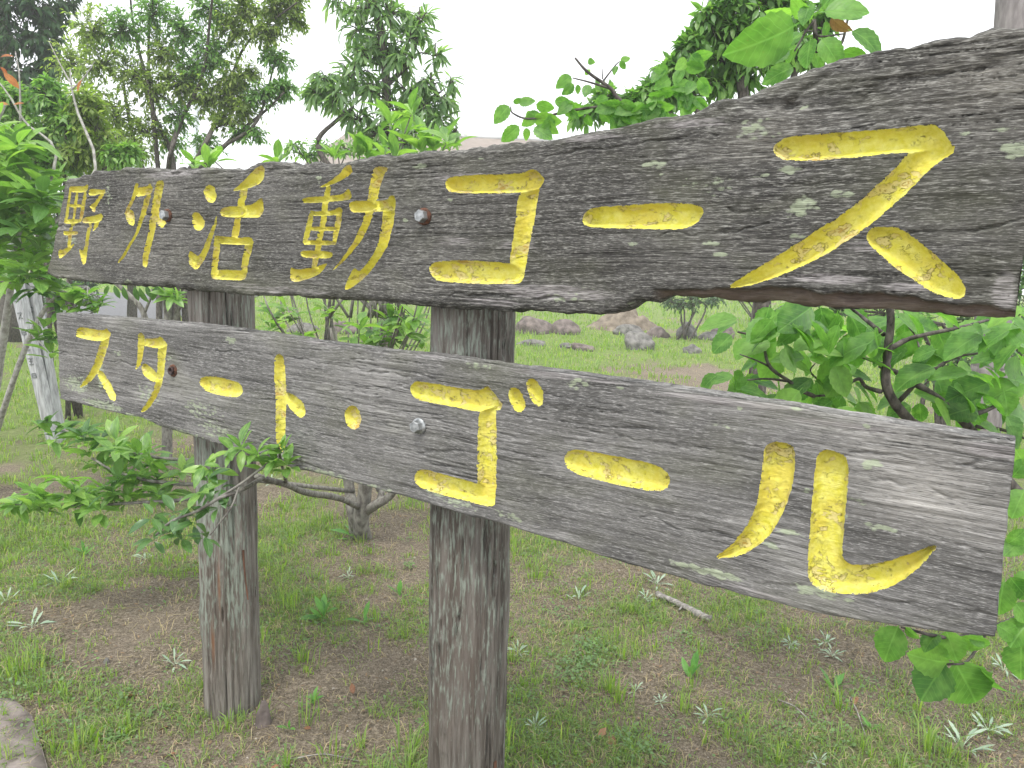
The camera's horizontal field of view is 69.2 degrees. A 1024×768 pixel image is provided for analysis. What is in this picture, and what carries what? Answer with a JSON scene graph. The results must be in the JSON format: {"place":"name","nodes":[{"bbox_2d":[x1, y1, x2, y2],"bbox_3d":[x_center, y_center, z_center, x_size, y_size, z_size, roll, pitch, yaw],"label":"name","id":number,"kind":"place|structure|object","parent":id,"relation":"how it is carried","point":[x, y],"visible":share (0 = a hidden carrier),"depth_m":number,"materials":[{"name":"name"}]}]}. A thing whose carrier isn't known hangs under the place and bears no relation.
{"place":"outdoors","nodes":[
{"label":"outdoors","id":0,"kind":"place"},
{"bbox_2d":[43,292,255,322],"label":"road","id":1,"kind":"structure","parent":0,"point":[119,308],"depth_m":20.43,"materials":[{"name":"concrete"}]},
{"bbox_2d":[0,270,1023,767],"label":"ground","id":2,"kind":"structure","parent":0,"point":[398,662],"depth_m":2.96,"materials":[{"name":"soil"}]},
{"bbox_2d":[0,587,19,604],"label":"silver weed","id":3,"kind":"object","parent":2,"relation":"on","point":[1,593],"visible":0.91,"depth_m":3.23,"materials":[{"name":"green plant"}]},
{"bbox_2d":[0,698,46,767],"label":"stepping stone","id":4,"kind":"object","parent":2,"relation":"on","point":[38,760],"visible":0.95,"depth_m":2.27,"materials":[{"name":"beige stone"}]},
{"bbox_2d":[6,607,54,633],"bbox_3d":[-1.940,0.959,2.979,0.173,0.072,0.160,4,9,11],"label":"silver weed","id":5,"kind":"object","parent":2,"relation":"on","point":[38,617],"visible":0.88,"depth_m":3.00,"materials":[{"name":"green plant"}]},
{"bbox_2d":[7,243,61,443],"bbox_3d":[-3.762,-0.186,5.855,0.478,2.149,0.091,2,8,0],"label":"leaning stake","id":6,"kind":"object","parent":2,"relation":"on","point":[23,312],"visible":0.53,"depth_m":5.84,"materials":[{"name":"grey wood"}]},
{"bbox_2d":[0,0,83,342],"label":"dark evergreen tree","id":7,"kind":"object","parent":2,"relation":"on","point":[46,22],"visible":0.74,"depth_m":11.33,"materials":[{"name":"green plant"}]},
{"bbox_2d":[25,283,65,439],"bbox_3d":[-3.738,-0.097,5.969,0.284,1.447,0.097,2,8,0],"label":"leaning stake","id":8,"kind":"object","parent":2,"relation":"on","point":[36,302],"visible":0.3,"depth_m":5.93,"materials":[{"name":"grey wood"}]},
{"bbox_2d":[0,42,114,430],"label":"broadleaf bush","id":9,"kind":"object","parent":2,"relation":"on","point":[39,200],"visible":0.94,"depth_m":3.78,"materials":[{"name":"green plant"}]},
{"bbox_2d":[44,568,77,584],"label":"silver weed","id":10,"kind":"object","parent":2,"relation":"on","point":[53,573],"visible":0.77,"depth_m":3.46,"materials":[{"name":"green plant"}]},
{"bbox_2d":[0,71,148,420],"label":"leafy hedge","id":11,"kind":"object","parent":2,"relation":"on","point":[54,104],"visible":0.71,"depth_m":6.50,"materials":[{"name":"green plant"}]},
{"bbox_2d":[43,278,105,313],"bbox_3d":[-10.570,-2.072,17.029,2.484,1.258,1.350,2,8,0],"label":"dark bush","id":12,"kind":"object","parent":2,"relation":"on","point":[90,285],"visible":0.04,"depth_m":16.89,"materials":[{"name":"green plant"}]},
{"bbox_2d":[18,115,147,279],"bbox_3d":[-7.795,-2.806,12.761,3.339,4.199,1.321,2,8,0],"label":"hedge bush","id":13,"kind":"object","parent":2,"relation":"on","point":[55,215],"visible":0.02,"depth_m":12.62,"materials":[{"name":"green plant"}]},
{"bbox_2d":[74,541,92,554],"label":"green weed","id":14,"kind":"object","parent":2,"relation":"on","point":[83,547],"visible":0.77,"depth_m":3.79,"materials":[{"name":"green plant"}]},
{"bbox_2d":[127,285,136,316],"bbox_3d":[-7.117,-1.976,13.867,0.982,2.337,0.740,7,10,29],"label":"post","id":15,"kind":"object","parent":2,"relation":"on","point":[131,309],"visible":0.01,"depth_m":13.90,"materials":[{"name":"grey wood"}]},
{"bbox_2d":[133,553,155,563],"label":"silver weed","id":16,"kind":"object","parent":2,"relation":"on","point":[141,556],"visible":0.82,"depth_m":3.78,"materials":[{"name":"green plant"}]},
{"bbox_2d":[104,284,187,456],"bbox_3d":[-2.600,-0.246,5.348,0.681,1.918,0.236,2,8,0],"label":"slim tree","id":17,"kind":"object","parent":2,"relation":"on","point":[168,297],"visible":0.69,"depth_m":5.31,"materials":[{"name":"green plant"}]},
{"bbox_2d":[27,0,313,321],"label":"broadleaf tree","id":18,"kind":"object","parent":2,"relation":"on","point":[233,83],"visible":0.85,"depth_m":8.53,"materials":[{"name":"green plant"}]},
{"bbox_2d":[162,649,191,671],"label":"silver weed","id":19,"kind":"object","parent":2,"relation":"on","point":[182,665],"visible":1,"depth_m":2.73,"materials":[{"name":"green plant"}]},
{"bbox_2d":[191,0,202,157],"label":"lamp pole","id":20,"kind":"object","parent":2,"relation":"on","point":[193,149],"visible":0.12,"depth_m":11.52,"materials":[{"name":"white metal"}]},
{"bbox_2d":[0,87,477,557],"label":"evergreen shrub","id":21,"kind":"object","parent":2,"relation":"on","point":[134,452],"visible":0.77,"depth_m":3.08,"materials":[{"name":"green plant"}]},
{"bbox_2d":[255,700,271,727],"bbox_3d":[-0.808,1.100,2.416,0.054,0.154,0.025,0,9,-14],"label":"stone","id":22,"kind":"object","parent":2,"relation":"on","point":[263,717],"visible":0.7,"depth_m":2.40,"materials":[{"name":"grey stone"}]},
{"bbox_2d":[277,720,295,729],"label":"green weed","id":23,"kind":"object","parent":2,"relation":"on","point":[283,726],"visible":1,"depth_m":2.38,"materials":[{"name":"green plant"}]},
{"bbox_2d":[286,322,319,331],"bbox_3d":[-4.099,-1.046,14.609,0.682,0.326,0.389,1,9,-10],"label":"stone","id":24,"kind":"object","parent":2,"relation":"on","point":[308,326],"visible":0.43,"depth_m":14.50,"materials":[{"name":"grey stone"}]},
{"bbox_2d":[305,686,322,703],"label":"green weed","id":25,"kind":"object","parent":2,"relation":"on","point":[314,694],"visible":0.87,"depth_m":2.54,"materials":[{"name":"green plant"}]},
{"bbox_2d":[297,594,337,623],"bbox_3d":[-0.797,0.959,3.117,0.138,0.114,0.154,7,10,32],"label":"green weed","id":26,"kind":"object","parent":2,"relation":"on","point":[322,605],"visible":0.98,"depth_m":3.14,"materials":[{"name":"green plant"}]},
{"bbox_2d":[287,753,358,761],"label":"dry twig","id":27,"kind":"object","parent":2,"relation":"on","point":[323,754],"visible":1,"depth_m":2.26,"materials":[{"name":"wood"}]},
{"bbox_2d":[282,137,365,339],"bbox_3d":[-2.719,-1.944,10.933,1.315,3.273,0.795,2,8,0],"label":"round bush","id":28,"kind":"object","parent":2,"relation":"on","point":[302,153],"visible":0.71,"depth_m":10.61,"materials":[{"name":"green plant"}]},
{"bbox_2d":[333,321,356,333],"bbox_3d":[-3.165,-0.990,14.028,0.640,0.420,0.349,4,9,13],"label":"stone","id":29,"kind":"object","parent":2,"relation":"on","point":[353,329],"visible":0.27,"depth_m":13.90,"materials":[{"name":"grey stone"}]},
{"bbox_2d":[331,524,369,539],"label":"green weed","id":30,"kind":"object","parent":2,"relation":"on","point":[341,530],"visible":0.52,"depth_m":4.17,"materials":[{"name":"green plant"}]},
{"bbox_2d":[349,683,354,692],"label":"fallen leaf","id":31,"kind":"object","parent":2,"relation":"on","point":[352,688],"visible":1,"depth_m":2.62,"materials":[{"name":"brown plant"}]},
{"bbox_2d":[344,601,373,622],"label":"green weed","id":32,"kind":"object","parent":2,"relation":"on","point":[366,608],"visible":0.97,"depth_m":3.14,"materials":[{"name":"green plant"}]},
{"bbox_2d":[296,0,470,347],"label":"narrow leaved tree","id":33,"kind":"object","parent":2,"relation":"on","point":[328,91],"visible":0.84,"depth_m":7.09,"materials":[{"name":"green plant"}]},
{"bbox_2d":[388,580,406,595],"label":"green weed","id":34,"kind":"object","parent":2,"relation":"on","point":[399,587],"visible":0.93,"depth_m":3.45,"materials":[{"name":"green plant"}]},
{"bbox_2d":[305,130,561,163],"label":"hill","id":35,"kind":"structure","parent":2,"relation":"on","point":[482,140],"depth_m":36.02,"materials":[{"name":"brown soil"}]},
{"bbox_2d":[0,511,1023,767],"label":"ground cover","id":36,"kind":"object","parent":2,"relation":"on","point":[410,563],"visible":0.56,"depth_m":2.71,"materials":[{"name":"green plant"}]},
{"bbox_2d":[0,472,1023,767],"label":"leaf litter","id":37,"kind":"object","parent":2,"relation":"on","point":[508,672],"visible":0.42,"depth_m":2.78,"materials":[{"name":"brown plant"}]},
{"bbox_2d":[507,639,530,657],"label":"silver weed","id":38,"kind":"object","parent":2,"relation":"on","point":[522,647],"visible":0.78,"depth_m":2.96,"materials":[{"name":"green plant"}]},
{"bbox_2d":[516,339,545,346],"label":"stone","id":39,"kind":"object","parent":2,"relation":"on","point":[533,342],"visible":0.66,"depth_m":13.14,"materials":[{"name":"grey stone"}]},
{"bbox_2d":[515,316,552,334],"bbox_3d":[0.516,-1.070,15.201,0.876,0.634,0.490,0,9,-15],"label":"stone","id":40,"kind":"object","parent":2,"relation":"on","point":[529,324],"visible":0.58,"depth_m":15.01,"materials":[{"name":"grey stone"}]},
{"bbox_2d":[47,27,1023,767],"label":"wooden signboard","id":41,"kind":"object","parent":2,"relation":"on","point":[887,179],"visible":0.99,"depth_m":1.45,"materials":[{"name":"grey wood"}]},
{"bbox_2d":[525,712,547,736],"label":"silver weed","id":42,"kind":"object","parent":2,"relation":"on","point":[534,722],"visible":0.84,"depth_m":2.46,"materials":[{"name":"green plant"}]},
{"bbox_2d":[558,342,571,347],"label":"stone","id":43,"kind":"object","parent":2,"relation":"on","point":[566,344],"visible":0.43,"depth_m":12.86,"materials":[{"name":"grey stone"}]},
{"bbox_2d":[552,319,580,334],"bbox_3d":[1.110,-1.083,15.285,0.642,0.514,0.419,-1,9,-22],"label":"stone","id":44,"kind":"object","parent":2,"relation":"on","point":[562,326],"visible":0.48,"depth_m":15.16,"materials":[{"name":"grey stone"}]},
{"bbox_2d":[566,585,591,598],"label":"silver weed","id":45,"kind":"object","parent":2,"relation":"on","point":[578,592],"visible":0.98,"depth_m":3.49,"materials":[{"name":"green plant"}]},
{"bbox_2d":[571,343,594,351],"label":"stone","id":46,"kind":"object","parent":2,"relation":"on","point":[576,346],"visible":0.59,"depth_m":12.69,"materials":[{"name":"grey stone"}]},
{"bbox_2d":[598,727,605,737],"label":"fallen leaf","id":47,"kind":"object","parent":2,"relation":"on","point":[603,731],"visible":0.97,"depth_m":2.45,"materials":[{"name":"orange plant"}]},
{"bbox_2d":[608,735,616,744],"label":"fallen leaf","id":48,"kind":"object","parent":2,"relation":"on","point":[613,737],"visible":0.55,"depth_m":2.42,"materials":[{"name":"brown plant"}]},
{"bbox_2d":[584,309,656,331],"bbox_3d":[2.571,-1.485,16.693,2.292,0.787,1.834,2,8,0],"label":"soil mound","id":49,"kind":"object","parent":2,"relation":"on","point":[610,322],"visible":0.47,"depth_m":16.34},
{"bbox_2d":[612,324,642,335],"bbox_3d":[2.465,-1.031,15.628,0.696,0.469,0.427,2,8,-3],"label":"stone","id":50,"kind":"object","parent":2,"relation":"on","point":[624,329],"visible":0.45,"depth_m":15.49,"materials":[{"name":"grey stone"}]},
{"bbox_2d":[628,682,642,694],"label":"silver weed","id":51,"kind":"object","parent":2,"relation":"on","point":[637,687],"visible":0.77,"depth_m":2.72,"materials":[{"name":"green plant"}]},
{"bbox_2d":[624,331,654,350],"bbox_3d":[2.257,-0.651,13.163,0.553,0.568,0.391,2,8,1],"label":"stone","id":52,"kind":"object","parent":2,"relation":"on","point":[637,340],"visible":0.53,"depth_m":13.03,"materials":[{"name":"grey stone"}]},
{"bbox_2d":[638,588,657,601],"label":"silver weed","id":53,"kind":"object","parent":2,"relation":"on","point":[646,595],"visible":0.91,"depth_m":3.48,"materials":[{"name":"green plant"}]},
{"bbox_2d":[644,570,671,589],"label":"silver weed","id":54,"kind":"object","parent":2,"relation":"on","point":[657,580],"visible":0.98,"depth_m":3.62,"materials":[{"name":"green plant"}]},
{"bbox_2d":[646,326,670,337],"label":"stone","id":55,"kind":"object","parent":2,"relation":"on","point":[657,331],"visible":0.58,"depth_m":15.34,"materials":[{"name":"grey stone"}]},
{"bbox_2d":[653,693,666,707],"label":"silver weed","id":56,"kind":"object","parent":2,"relation":"on","point":[663,698],"visible":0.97,"depth_m":2.65,"materials":[{"name":"green plant"}]},
{"bbox_2d":[655,591,711,621],"bbox_3d":[0.763,1.002,3.349,0.058,0.035,0.309,-5,11,-38],"label":"fallen stick","id":57,"kind":"object","parent":2,"relation":"on","point":[693,610],"visible":0.94,"depth_m":3.33,"materials":[{"name":"grey wood"}]},
{"bbox_2d":[676,322,696,338],"bbox_3d":[3.639,-0.997,15.511,0.448,0.616,0.419,4,9,11],"label":"stone","id":58,"kind":"object","parent":2,"relation":"on","point":[690,330],"visible":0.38,"depth_m":15.36,"materials":[{"name":"grey stone"}]},
{"bbox_2d":[681,650,701,677],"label":"green weed","id":59,"kind":"object","parent":2,"relation":"on","point":[693,667],"visible":0.91,"depth_m":2.83,"materials":[{"name":"green plant"}]},
{"bbox_2d":[682,344,701,353],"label":"stone","id":60,"kind":"object","parent":2,"relation":"on","point":[690,348],"visible":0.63,"depth_m":12.87,"materials":[{"name":"grey stone"}]},
{"bbox_2d":[660,296,726,340],"bbox_3d":[3.623,-1.352,14.962,1.388,1.070,0.695,2,8,0],"label":"dark bush","id":61,"kind":"object","parent":2,"relation":"on","point":[677,304],"visible":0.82,"depth_m":14.89,"materials":[{"name":"green plant"}]},
{"bbox_2d":[566,0,839,394],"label":"glossy leaved tree","id":62,"kind":"object","parent":2,"relation":"on","point":[716,27],"visible":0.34,"depth_m":4.33,"materials":[{"name":"green plant"}]},
{"bbox_2d":[697,331,716,340],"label":"stone","id":63,"kind":"object","parent":2,"relation":"on","point":[706,335],"visible":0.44,"depth_m":15.17,"materials":[{"name":"grey stone"}]},
{"bbox_2d":[694,703,722,723],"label":"silver weed","id":64,"kind":"object","parent":2,"relation":"on","point":[706,711],"visible":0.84,"depth_m":2.54,"materials":[{"name":"green plant"}]},
{"bbox_2d":[710,327,734,338],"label":"stone","id":65,"kind":"object","parent":2,"relation":"on","point":[730,330],"visible":0.25,"depth_m":15.35,"materials":[{"name":"grey stone"}]},
{"bbox_2d":[708,297,780,316],"bbox_3d":[6.613,-2.228,19.948,3.160,1.267,1.170,2,8,0],"label":"bush","id":66,"kind":"object","parent":2,"relation":"on","point":[747,311],"visible":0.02,"depth_m":19.87,"materials":[{"name":"green plant"}]},
{"bbox_2d":[493,0,1023,703],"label":"cherry tree","id":67,"kind":"object","parent":2,"relation":"on","point":[771,38],"visible":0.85,"depth_m":2.03,"materials":[{"name":"green plant"}]},
{"bbox_2d":[781,634,799,648],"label":"silver weed","id":68,"kind":"object","parent":2,"relation":"on","point":[790,642],"visible":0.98,"depth_m":3.07,"materials":[{"name":"green plant"}]},
{"bbox_2d":[778,699,813,724],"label":"dry twig","id":69,"kind":"object","parent":2,"relation":"on","point":[792,705],"visible":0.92,"depth_m":2.62,"materials":[{"name":"wood"}]},
{"bbox_2d":[807,752,826,767],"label":"silver weed","id":70,"kind":"object","parent":2,"relation":"on","point":[825,758],"visible":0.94,"depth_m":2.32,"materials":[{"name":"green plant"}]},
{"bbox_2d":[814,629,834,647],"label":"silver weed","id":71,"kind":"object","parent":2,"relation":"on","point":[827,636],"visible":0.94,"depth_m":3.11,"materials":[{"name":"green plant"}]},
{"bbox_2d":[820,648,846,660],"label":"silver weed","id":72,"kind":"object","parent":2,"relation":"on","point":[826,650],"visible":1,"depth_m":2.98,"materials":[{"name":"green plant"}]},
{"bbox_2d":[820,667,854,695],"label":"green weed","id":73,"kind":"object","parent":2,"relation":"on","point":[840,677],"visible":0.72,"depth_m":2.76,"materials":[{"name":"green plant"}]},
{"bbox_2d":[852,696,858,703],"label":"fallen leaf","id":74,"kind":"object","parent":2,"relation":"on","point":[856,700],"visible":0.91,"depth_m":2.63,"materials":[{"name":"orange plant"}]},
{"bbox_2d":[850,697,864,733],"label":"dry twig","id":75,"kind":"object","parent":2,"relation":"on","point":[857,713],"visible":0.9,"depth_m":2.56,"materials":[{"name":"wood"}]},
{"bbox_2d":[861,715,879,729],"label":"green weed","id":76,"kind":"object","parent":2,"relation":"on","point":[867,723],"visible":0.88,"depth_m":2.50,"materials":[{"name":"green plant"}]},
{"bbox_2d":[777,257,1023,424],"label":"shady bush","id":77,"kind":"object","parent":2,"relation":"on","point":[937,418],"visible":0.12,"depth_m":6.46,"materials":[{"name":"green plant"}]},
{"bbox_2d":[936,720,995,756],"bbox_3d":[1.471,1.160,2.427,0.152,0.088,0.198,0,9,-13],"label":"silver weed","id":78,"kind":"object","parent":2,"relation":"on","point":[972,731],"visible":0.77,"depth_m":2.42,"materials":[{"name":"green plant"}]},
{"bbox_2d":[971,711,1011,739],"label":"silver weed","id":79,"kind":"object","parent":2,"relation":"on","point":[990,722],"visible":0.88,"depth_m":2.52,"materials":[{"name":"green plant"}]},
{"bbox_2d":[970,0,1023,432],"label":"utility pole","id":80,"kind":"object","parent":2,"relation":"on","point":[1008,13],"visible":0.1,"depth_m":5.14,"materials":[{"name":"metal"}]},
{"bbox_2d":[992,653,1021,680],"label":"silver weed","id":81,"kind":"object","parent":2,"relation":"on","point":[997,655],"visible":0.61,"depth_m":2.92,"materials":[{"name":"green plant"}]},
{"bbox_2d":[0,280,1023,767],"bbox_3d":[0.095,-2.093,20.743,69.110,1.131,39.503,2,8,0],"label":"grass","id":82,"kind":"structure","parent":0,"point":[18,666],"depth_m":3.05,"materials":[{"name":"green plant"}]},
{"bbox_2d":[10,0,1023,294],"label":"sky","id":83,"kind":"structure","parent":0,"point":[505,51],"materials":[{"name":"white"}]}
]}

